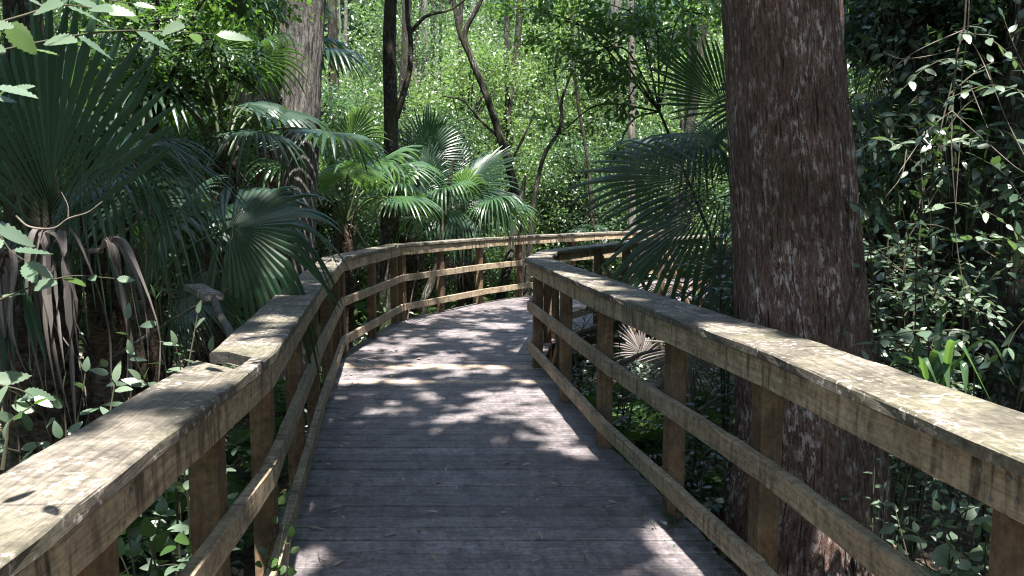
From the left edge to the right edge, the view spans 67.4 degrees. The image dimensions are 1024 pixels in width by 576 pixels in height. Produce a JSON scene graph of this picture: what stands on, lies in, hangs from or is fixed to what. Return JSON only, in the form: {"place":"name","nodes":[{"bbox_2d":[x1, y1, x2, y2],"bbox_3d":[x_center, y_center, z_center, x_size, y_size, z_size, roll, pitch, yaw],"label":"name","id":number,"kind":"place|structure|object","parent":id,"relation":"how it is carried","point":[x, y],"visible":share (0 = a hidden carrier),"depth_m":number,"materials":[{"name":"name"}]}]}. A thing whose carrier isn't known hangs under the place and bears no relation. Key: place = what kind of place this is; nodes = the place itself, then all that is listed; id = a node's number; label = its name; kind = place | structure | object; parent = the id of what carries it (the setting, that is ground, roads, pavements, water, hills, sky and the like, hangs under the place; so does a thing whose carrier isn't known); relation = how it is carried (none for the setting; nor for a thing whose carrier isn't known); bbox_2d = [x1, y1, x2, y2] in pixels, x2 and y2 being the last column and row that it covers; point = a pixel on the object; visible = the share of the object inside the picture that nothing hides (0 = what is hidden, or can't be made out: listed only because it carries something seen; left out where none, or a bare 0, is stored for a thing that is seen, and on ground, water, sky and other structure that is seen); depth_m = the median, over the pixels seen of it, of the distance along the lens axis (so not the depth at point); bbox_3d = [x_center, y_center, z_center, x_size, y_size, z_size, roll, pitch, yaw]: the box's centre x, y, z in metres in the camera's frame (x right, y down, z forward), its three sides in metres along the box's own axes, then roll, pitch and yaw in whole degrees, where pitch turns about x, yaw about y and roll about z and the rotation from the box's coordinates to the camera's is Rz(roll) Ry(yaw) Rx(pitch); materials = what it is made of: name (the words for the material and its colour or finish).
{"place":"outdoors","nodes":[
{"label":"outdoors","id":0,"kind":"place"},
{"bbox_2d":[0,221,53,282],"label":"leafy branch","id":1,"kind":"object","parent":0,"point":[31,271],"visible":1,"depth_m":2.22,"materials":[{"name":"green plant"}]},
{"bbox_2d":[2,0,79,338],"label":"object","id":2,"kind":"object","parent":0,"point":[9,215],"visible":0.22,"depth_m":5.21,"materials":[{"name":"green plant"}]},
{"bbox_2d":[0,371,55,407],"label":"leafy branch","id":3,"kind":"object","parent":2,"relation":"attached to","point":[7,378],"visible":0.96,"depth_m":2.27,"materials":[{"name":"green plant"}]},
{"bbox_2d":[0,0,135,97],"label":"leafy branch","id":4,"kind":"object","parent":2,"relation":"attached to","point":[18,35],"visible":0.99,"depth_m":1.92,"materials":[{"name":"green plant"}]},
{"bbox_2d":[0,20,251,59],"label":"leafy branch","id":5,"kind":"object","parent":4,"relation":"attached to","point":[170,28],"visible":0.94,"depth_m":2.04,"materials":[{"name":"green plant"}]},
{"bbox_2d":[0,274,135,300],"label":"leafy branch","id":6,"kind":"object","parent":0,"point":[44,283],"visible":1,"depth_m":2.38,"materials":[{"name":"green plant"}]},
{"bbox_2d":[0,257,990,575],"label":"ground","id":7,"kind":"structure","parent":0,"point":[248,557],"depth_m":6.30,"materials":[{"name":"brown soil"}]},
{"bbox_2d":[0,353,132,471],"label":"shrub","id":8,"kind":"object","parent":7,"relation":"on","point":[24,404],"visible":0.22,"depth_m":2.57,"materials":[{"name":"green plant"}]},
{"bbox_2d":[0,0,198,270],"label":"woodland tree","id":9,"kind":"object","parent":7,"relation":"on","point":[79,27],"depth_m":14.02,"materials":[{"name":"green plant"}]},
{"bbox_2d":[0,0,268,468],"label":"fan palm","id":10,"kind":"object","parent":7,"relation":"on","point":[41,327],"visible":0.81,"depth_m":3.56,"materials":[{"name":"green plant"}]},
{"bbox_2d":[0,60,304,419],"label":"fan palm","id":11,"kind":"object","parent":7,"relation":"on","point":[96,384],"visible":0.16,"depth_m":6.45,"materials":[{"name":"green plant"}]},
{"bbox_2d":[60,106,254,341],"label":"woodland tree","id":12,"kind":"object","parent":7,"relation":"on","point":[194,271],"visible":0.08,"depth_m":13.03,"materials":[{"name":"green plant"}]},
{"bbox_2d":[44,0,281,321],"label":"fan palm","id":13,"kind":"object","parent":7,"relation":"on","point":[136,253],"visible":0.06,"depth_m":9.37,"materials":[{"name":"green plant"}]},
{"bbox_2d":[89,284,250,575],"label":"shrub","id":14,"kind":"object","parent":7,"relation":"on","point":[177,525],"visible":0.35,"depth_m":3.51,"materials":[{"name":"green plant"}]},
{"bbox_2d":[118,497,234,575],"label":"vine","id":15,"kind":"object","parent":7,"relation":"on","point":[132,548],"visible":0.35,"depth_m":2.26,"materials":[{"name":"green plant"}]},
{"bbox_2d":[44,0,322,271],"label":"leafy tree","id":16,"kind":"object","parent":7,"relation":"on","point":[130,37],"visible":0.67,"depth_m":6.22,"materials":[{"name":"green plant"}]},
{"bbox_2d":[122,473,246,552],"bbox_3d":[-2.490,1.512,4.911,1.723,0.586,1.296,-3,7,-28],"label":"fern","id":17,"kind":"object","parent":7,"relation":"on","point":[235,485],"visible":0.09,"depth_m":4.92,"materials":[{"name":"green plant"}]},
{"bbox_2d":[80,115,326,357],"bbox_3d":[-5.060,-0.755,12.663,3.677,4.210,3.844,-4,7,-33],"label":"woodland tree","id":18,"kind":"object","parent":7,"relation":"on","point":[199,137],"visible":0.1,"depth_m":12.26,"materials":[{"name":"green plant"}]},
{"bbox_2d":[124,482,282,562],"bbox_3d":[-2.042,1.559,5.132,1.194,0.379,1.144,-3,7,-25],"label":"fern","id":19,"kind":"object","parent":7,"relation":"on","point":[134,531],"visible":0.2,"depth_m":4.70,"materials":[{"name":"green plant"}]},
{"bbox_2d":[83,167,352,551],"bbox_3d":[-1.966,0.472,5.094,1.369,2.579,1.953,-4,8,-35],"label":"fan palm","id":20,"kind":"object","parent":7,"relation":"on","point":[271,210],"visible":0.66,"depth_m":4.63,"materials":[{"name":"green plant"}]},
{"bbox_2d":[102,0,354,320],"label":"woodland tree","id":21,"kind":"object","parent":7,"relation":"on","point":[231,97],"visible":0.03,"depth_m":14.95,"materials":[{"name":"green plant"}]},
{"bbox_2d":[120,0,336,338],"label":"fan palm","id":22,"kind":"object","parent":7,"relation":"on","point":[207,148],"visible":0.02,"depth_m":12.24,"materials":[{"name":"green plant"}]},
{"bbox_2d":[76,2,389,366],"bbox_3d":[-2.696,-0.575,7.356,2.662,4.261,2.868,-4,7,-31],"label":"fan palm","id":23,"kind":"object","parent":7,"relation":"on","point":[266,111],"visible":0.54,"depth_m":7.04,"materials":[{"name":"green plant"}]},
{"bbox_2d":[180,417,305,477],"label":"fern","id":24,"kind":"object","parent":7,"relation":"on","point":[240,437],"visible":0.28,"depth_m":6.26,"materials":[{"name":"green plant"}]},
{"bbox_2d":[255,516,299,575],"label":"vine","id":25,"kind":"object","parent":7,"relation":"on","point":[290,571],"visible":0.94,"depth_m":2.87,"materials":[{"name":"green plant"}]},
{"bbox_2d":[248,364,321,413],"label":"fern","id":26,"kind":"object","parent":7,"relation":"on","point":[280,393],"visible":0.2,"depth_m":7.63,"materials":[{"name":"green plant"}]},
{"bbox_2d":[194,0,376,310],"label":"fan palm","id":27,"kind":"object","parent":7,"relation":"on","point":[335,56],"visible":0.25,"depth_m":11.57,"materials":[{"name":"green plant"}]},
{"bbox_2d":[271,0,325,413],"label":"tree","id":28,"kind":"object","parent":7,"relation":"on","point":[308,32],"visible":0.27,"depth_m":8.29,"materials":[{"name":"brown plant"}]},
{"bbox_2d":[326,0,339,251],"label":"slim tree","id":29,"kind":"object","parent":7,"relation":"on","point":[332,25],"visible":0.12,"depth_m":16.90,"materials":[{"name":"brown plant"}]},
{"bbox_2d":[245,77,430,320],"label":"woodland tree","id":30,"kind":"object","parent":7,"relation":"on","point":[335,112],"visible":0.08,"depth_m":15.66,"materials":[{"name":"green plant"}]},
{"bbox_2d":[242,103,446,349],"bbox_3d":[-2.127,-0.644,10.521,2.880,3.687,2.209,-3,7,-23],"label":"fan palm","id":31,"kind":"object","parent":7,"relation":"on","point":[328,176],"visible":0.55,"depth_m":10.40,"materials":[{"name":"green plant"}]},
{"bbox_2d":[316,70,437,298],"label":"woodland tree","id":32,"kind":"object","parent":7,"relation":"on","point":[361,93],"visible":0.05,"depth_m":17.27,"materials":[{"name":"green plant"}]},
{"bbox_2d":[398,0,410,135],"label":"slim tree","id":33,"kind":"object","parent":7,"relation":"on","point":[404,56],"visible":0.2,"depth_m":17.38,"materials":[{"name":"brown plant"}]},
{"bbox_2d":[319,68,502,296],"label":"woodland tree","id":34,"kind":"object","parent":7,"relation":"on","point":[410,94],"visible":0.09,"depth_m":18.11,"materials":[{"name":"green plant"}]},
{"bbox_2d":[358,104,483,317],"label":"fan palm","id":35,"kind":"object","parent":7,"relation":"on","point":[434,192],"visible":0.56,"depth_m":13.29,"materials":[{"name":"green plant"}]},
{"bbox_2d":[379,0,464,330],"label":"tree","id":36,"kind":"object","parent":7,"relation":"on","point":[393,105],"visible":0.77,"depth_m":12.65,"materials":[{"name":"brown plant"}]},
{"bbox_2d":[322,0,522,238],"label":"woodland tree","id":37,"kind":"object","parent":7,"relation":"on","point":[376,53],"visible":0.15,"depth_m":19.79,"materials":[{"name":"green plant"}]},
{"bbox_2d":[417,160,454,315],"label":"tree","id":38,"kind":"object","parent":7,"relation":"on","point":[428,288],"visible":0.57,"depth_m":12.76,"materials":[{"name":"brown plant"}]},
{"bbox_2d":[349,95,550,309],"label":"woodland tree","id":39,"kind":"object","parent":7,"relation":"on","point":[459,125],"visible":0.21,"depth_m":16.24,"materials":[{"name":"green plant"}]},
{"bbox_2d":[44,0,869,222],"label":"distant wood","id":40,"kind":"object","parent":7,"relation":"on","point":[350,17],"visible":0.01,"depth_m":41.65,"materials":[{"name":"green plant"}]},
{"bbox_2d":[392,131,540,306],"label":"fan palm","id":41,"kind":"object","parent":7,"relation":"on","point":[502,214],"visible":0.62,"depth_m":13.24,"materials":[{"name":"green plant"}]},
{"bbox_2d":[347,24,587,300],"bbox_3d":[-0.828,-2.611,17.522,5.668,6.614,5.215,-1,6,-6],"label":"woodland tree","id":42,"kind":"object","parent":7,"relation":"on","point":[483,61],"visible":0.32,"depth_m":16.86,"materials":[{"name":"green plant"}]},
{"bbox_2d":[405,23,543,257],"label":"woodland tree","id":43,"kind":"object","parent":7,"relation":"on","point":[455,39],"visible":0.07,"depth_m":22.91,"materials":[{"name":"green plant"}]},
{"bbox_2d":[413,4,554,251],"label":"woodland tree","id":44,"kind":"object","parent":7,"relation":"on","point":[476,23],"visible":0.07,"depth_m":25.70,"materials":[{"name":"green plant"}]},
{"bbox_2d":[443,0,535,295],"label":"tree","id":45,"kind":"object","parent":7,"relation":"on","point":[497,132],"visible":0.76,"depth_m":14.68,"materials":[{"name":"brown plant"}]},
{"bbox_2d":[0,314,990,575],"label":"undergrowth","id":46,"kind":"object","parent":7,"relation":"on","point":[950,506],"visible":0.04,"depth_m":6.27,"materials":[{"name":"green plant"}]},
{"bbox_2d":[485,0,523,299],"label":"slim tree","id":47,"kind":"object","parent":7,"relation":"on","point":[519,26],"visible":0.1,"depth_m":18.32,"materials":[{"name":"brown plant"}]},
{"bbox_2d":[504,0,513,283],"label":"slim tree","id":48,"kind":"object","parent":7,"relation":"on","point":[507,45],"visible":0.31,"depth_m":17.78,"materials":[{"name":"brown plant"}]},
{"bbox_2d":[278,276,740,575],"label":"boardwalk","id":49,"kind":"structure","parent":7,"relation":"on","point":[486,414],"depth_m":4.58,"materials":[{"name":"grey wood"}]},
{"bbox_2d":[0,229,723,575],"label":"boardwalk railing","id":50,"kind":"object","parent":49,"relation":"attached to","point":[80,501],"visible":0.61,"depth_m":2.35,"materials":[{"name":"brown wood"}]},
{"bbox_2d":[184,283,233,338],"bbox_3d":[-1.372,0.121,3.580,0.140,0.190,1.098,-4,7,-30],"label":"broken board","id":51,"kind":"object","parent":50,"relation":"on","point":[202,291],"visible":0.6,"depth_m":3.77,"materials":[{"name":"grey wood"}]},
{"bbox_2d":[524,234,731,378],"bbox_3d":[3.419,0.284,12.907,1.386,2.273,12.273,5,8,37],"label":"boardwalk railing","id":52,"kind":"object","parent":49,"relation":"attached to","point":[551,294],"visible":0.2,"depth_m":10.05,"materials":[{"name":"brown wood"}]},
{"bbox_2d":[525,259,1023,575],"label":"boardwalk railing","id":53,"kind":"object","parent":49,"relation":"attached to","point":[971,445],"visible":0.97,"depth_m":2.94,"materials":[{"name":"brown wood"}]},
{"bbox_2d":[495,176,526,299],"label":"tree","id":54,"kind":"object","parent":7,"relation":"on","point":[505,274],"visible":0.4,"depth_m":14.45,"materials":[{"name":"brown plant"}]},
{"bbox_2d":[432,0,604,233],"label":"woodland tree","id":55,"kind":"object","parent":7,"relation":"on","point":[500,34],"visible":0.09,"depth_m":22.59,"materials":[{"name":"green plant"}]},
{"bbox_2d":[524,2,579,294],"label":"tree","id":56,"kind":"object","parent":7,"relation":"on","point":[533,205],"visible":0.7,"depth_m":14.41,"materials":[{"name":"brown plant"}]},
{"bbox_2d":[475,127,643,295],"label":"woodland tree","id":57,"kind":"object","parent":7,"relation":"on","point":[572,160],"visible":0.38,"depth_m":16.87,"materials":[{"name":"green plant"}]},
{"bbox_2d":[466,0,668,233],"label":"woodland tree","id":58,"kind":"object","parent":7,"relation":"on","point":[537,72],"visible":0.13,"depth_m":19.99,"materials":[{"name":"green plant"}]},
{"bbox_2d":[494,57,662,280],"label":"woodland tree","id":59,"kind":"object","parent":7,"relation":"on","point":[598,122],"visible":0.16,"depth_m":18.09,"materials":[{"name":"green plant"}]},
{"bbox_2d":[551,304,614,394],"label":"shrub","id":60,"kind":"object","parent":7,"relation":"on","point":[579,374],"visible":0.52,"depth_m":7.22,"materials":[{"name":"green plant"}]},
{"bbox_2d":[571,0,594,271],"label":"slim tree","id":61,"kind":"object","parent":7,"relation":"on","point":[586,157],"visible":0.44,"depth_m":16.07,"materials":[{"name":"brown plant"}]},
{"bbox_2d":[536,166,661,271],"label":"fan palm","id":62,"kind":"object","parent":7,"relation":"on","point":[587,227],"visible":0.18,"depth_m":17.38,"materials":[{"name":"green plant"}]},
{"bbox_2d":[475,0,731,292],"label":"leafy tree","id":63,"kind":"object","parent":7,"relation":"on","point":[632,23],"visible":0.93,"depth_m":9.32,"materials":[{"name":"green plant"}]},
{"bbox_2d":[512,32,701,278],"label":"woodland tree","id":64,"kind":"object","parent":7,"relation":"on","point":[583,102],"visible":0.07,"depth_m":18.86,"materials":[{"name":"green plant"}]},
{"bbox_2d":[573,323,663,456],"bbox_3d":[0.915,0.913,6.453,0.713,1.339,0.897,4,7,32],"label":"shrub","id":65,"kind":"object","parent":7,"relation":"on","point":[623,412],"visible":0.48,"depth_m":6.43,"materials":[{"name":"green plant"}]},
{"bbox_2d":[547,110,703,280],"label":"woodland tree","id":66,"kind":"object","parent":7,"relation":"on","point":[620,129],"visible":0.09,"depth_m":18.67,"materials":[{"name":"green plant"}]},
{"bbox_2d":[626,0,637,281],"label":"slim tree","id":67,"kind":"object","parent":7,"relation":"on","point":[631,131],"visible":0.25,"depth_m":15.81,"materials":[{"name":"brown plant"}]},
{"bbox_2d":[568,0,714,128],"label":"woodland tree","id":68,"kind":"object","parent":7,"relation":"on","point":[653,44],"visible":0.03,"depth_m":31.09,"materials":[{"name":"green plant"}]},
{"bbox_2d":[564,121,719,279],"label":"woodland tree","id":69,"kind":"object","parent":7,"relation":"on","point":[645,136],"visible":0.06,"depth_m":17.69,"materials":[{"name":"green plant"}]},
{"bbox_2d":[594,405,700,459],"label":"fern","id":70,"kind":"object","parent":7,"relation":"on","point":[636,439],"visible":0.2,"depth_m":6.33,"materials":[{"name":"green plant"}]},
{"bbox_2d":[574,381,726,433],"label":"fern","id":71,"kind":"object","parent":7,"relation":"on","point":[590,398],"visible":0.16,"depth_m":7.14,"materials":[{"name":"green plant"}]},
{"bbox_2d":[605,153,729,279],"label":"woodland tree","id":72,"kind":"object","parent":7,"relation":"on","point":[709,201],"visible":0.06,"depth_m":17.16,"materials":[{"name":"green plant"}]},
{"bbox_2d":[612,411,734,464],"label":"fern","id":73,"kind":"object","parent":7,"relation":"on","point":[653,448],"visible":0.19,"depth_m":6.67,"materials":[{"name":"green plant"}]},
{"bbox_2d":[626,20,731,278],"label":"woodland tree","id":74,"kind":"object","parent":7,"relation":"on","point":[713,118],"visible":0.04,"depth_m":16.94,"materials":[{"name":"green plant"}]},
{"bbox_2d":[666,1,708,278],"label":"slim tree","id":75,"kind":"object","parent":7,"relation":"on","point":[700,51],"visible":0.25,"depth_m":16.13,"materials":[{"name":"brown plant"}]},
{"bbox_2d":[681,0,696,277],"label":"tree","id":76,"kind":"object","parent":7,"relation":"on","point":[691,55],"visible":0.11,"depth_m":16.70,"materials":[{"name":"green plant"}]},
{"bbox_2d":[646,468,733,568],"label":"fern","id":77,"kind":"object","parent":7,"relation":"on","point":[714,483],"visible":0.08,"depth_m":5.30,"materials":[{"name":"green plant"}]},
{"bbox_2d":[648,365,734,491],"bbox_3d":[1.315,1.104,5.248,0.617,1.282,0.832,4,7,30],"label":"shrub","id":78,"kind":"object","parent":7,"relation":"on","point":[692,453],"visible":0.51,"depth_m":5.21,"materials":[{"name":"green plant"}]},
{"bbox_2d":[660,436,745,545],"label":"shrub","id":79,"kind":"object","parent":7,"relation":"on","point":[710,504],"visible":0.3,"depth_m":4.40,"materials":[{"name":"green plant"}]},
{"bbox_2d":[675,209,734,467],"bbox_3d":[1.661,0.556,5.906,0.635,2.329,0.782,4,7,32],"label":"shrub","id":80,"kind":"object","parent":7,"relation":"on","point":[723,390],"visible":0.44,"depth_m":5.84,"materials":[{"name":"green plant"}]},
{"bbox_2d":[561,34,975,375],"bbox_3d":[2.167,-0.361,7.351,3.761,3.970,2.773,4,8,35],"label":"fan palm","id":81,"kind":"object","parent":7,"relation":"on","point":[670,152],"visible":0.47,"depth_m":6.83,"materials":[{"name":"green plant"}]},
{"bbox_2d":[613,324,663,366],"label":"dead palm frond","id":82,"kind":"object","parent":81,"relation":"attached to","point":[634,342],"visible":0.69,"depth_m":6.61,"materials":[{"name":"beige plant"}]},
{"bbox_2d":[634,340,727,438],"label":"dead palm frond","id":83,"kind":"object","parent":81,"relation":"attached to","point":[689,375],"visible":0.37,"depth_m":6.31,"materials":[{"name":"brown plant"}]},
{"bbox_2d":[712,0,893,575],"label":"tree","id":84,"kind":"object","parent":7,"relation":"on","point":[795,270],"visible":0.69,"depth_m":3.97,"materials":[{"name":"brown plant"}]},
{"bbox_2d":[831,0,849,259],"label":"bare vine","id":85,"kind":"object","parent":84,"relation":"attached to","point":[840,127],"visible":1,"depth_m":3.88,"materials":[{"name":"brown wood"}]},
{"bbox_2d":[854,329,958,359],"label":"leafy branch","id":86,"kind":"object","parent":84,"relation":"attached to","point":[907,335],"visible":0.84,"depth_m":3.30,"materials":[{"name":"green plant"}]},
{"bbox_2d":[892,58,976,98],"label":"leafy branch","id":87,"kind":"object","parent":84,"relation":"attached to","point":[910,79],"visible":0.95,"depth_m":4.34,"materials":[{"name":"green plant"}]},
{"bbox_2d":[864,0,1023,252],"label":"bare vine","id":88,"kind":"object","parent":84,"relation":"hanging from","point":[952,111],"visible":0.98,"depth_m":4.07,"materials":[{"name":"brown plant"}]},
{"bbox_2d":[914,84,1023,123],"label":"leafy branch","id":89,"kind":"object","parent":84,"relation":"attached to","point":[964,94],"visible":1,"depth_m":3.75,"materials":[{"name":"green plant"}]},
{"bbox_2d":[714,93,992,368],"bbox_3d":[3.440,-0.180,7.639,2.840,3.415,3.293,0,6,0],"label":"fan palm","id":90,"kind":"object","parent":7,"relation":"on","point":[881,237],"visible":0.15,"depth_m":6.68,"materials":[{"name":"green plant"}]},
{"bbox_2d":[863,453,916,557],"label":"vine","id":91,"kind":"object","parent":7,"relation":"on","point":[887,503],"visible":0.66,"depth_m":3.72,"materials":[{"name":"green plant"}]},
{"bbox_2d":[799,179,1012,559],"bbox_3d":[1.973,0.707,4.046,0.983,2.540,0.750,4,8,36],"label":"shrub","id":92,"kind":"object","parent":7,"relation":"on","point":[918,281],"visible":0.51,"depth_m":3.95,"materials":[{"name":"green plant"}]},
{"bbox_2d":[843,0,996,373],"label":"tree","id":93,"kind":"object","parent":7,"relation":"on","point":[906,210],"visible":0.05,"depth_m":8.13,"materials":[{"name":"green plant"}]},
{"bbox_2d":[869,0,973,334],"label":"tree","id":94,"kind":"object","parent":7,"relation":"on","point":[948,215],"visible":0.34,"depth_m":6.09,"materials":[{"name":"green plant"}]},
{"bbox_2d":[846,3,1000,357],"bbox_3d":[5.534,-1.491,11.273,4.446,5.844,4.323,-1,6,-9],"label":"woodland tree","id":95,"kind":"object","parent":7,"relation":"on","point":[860,91],"visible":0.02,"depth_m":10.77,"materials":[{"name":"green plant"}]},
{"bbox_2d":[843,0,1008,339],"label":"leafy tree","id":96,"kind":"object","parent":7,"relation":"on","point":[937,15],"visible":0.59,"depth_m":5.95,"materials":[{"name":"green plant"}]},
{"bbox_2d":[851,0,1020,533],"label":"shrub","id":97,"kind":"object","parent":7,"relation":"on","point":[888,212],"visible":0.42,"depth_m":5.24,"materials":[{"name":"green plant"}]},
{"bbox_2d":[879,496,992,575],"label":"shrub","id":98,"kind":"object","parent":7,"relation":"on","point":[947,554],"visible":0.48,"depth_m":2.87,"materials":[{"name":"green plant"}]},
{"bbox_2d":[863,232,1012,561],"bbox_3d":[2.352,0.825,4.317,1.030,2.280,1.003,0,6,0],"label":"shrub","id":99,"kind":"object","parent":7,"relation":"on","point":[910,502],"visible":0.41,"depth_m":4.35,"materials":[{"name":"green plant"}]},
{"bbox_2d":[872,0,1023,563],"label":"shrub","id":100,"kind":"object","parent":7,"relation":"on","point":[993,363],"visible":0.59,"depth_m":4.82,"materials":[{"name":"green plant"}]},
{"bbox_2d":[890,269,1014,396],"bbox_3d":[1.934,0.221,3.321,0.443,0.569,0.541,5,8,37],"label":"leafy plant","id":101,"kind":"object","parent":7,"relation":"on","point":[936,364],"visible":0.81,"depth_m":3.38,"materials":[{"name":"green plant"}]},
{"bbox_2d":[955,0,1023,412],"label":"tree","id":102,"kind":"object","parent":7,"relation":"on","point":[989,227],"visible":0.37,"depth_m":5.44,"materials":[{"name":"green plant"}]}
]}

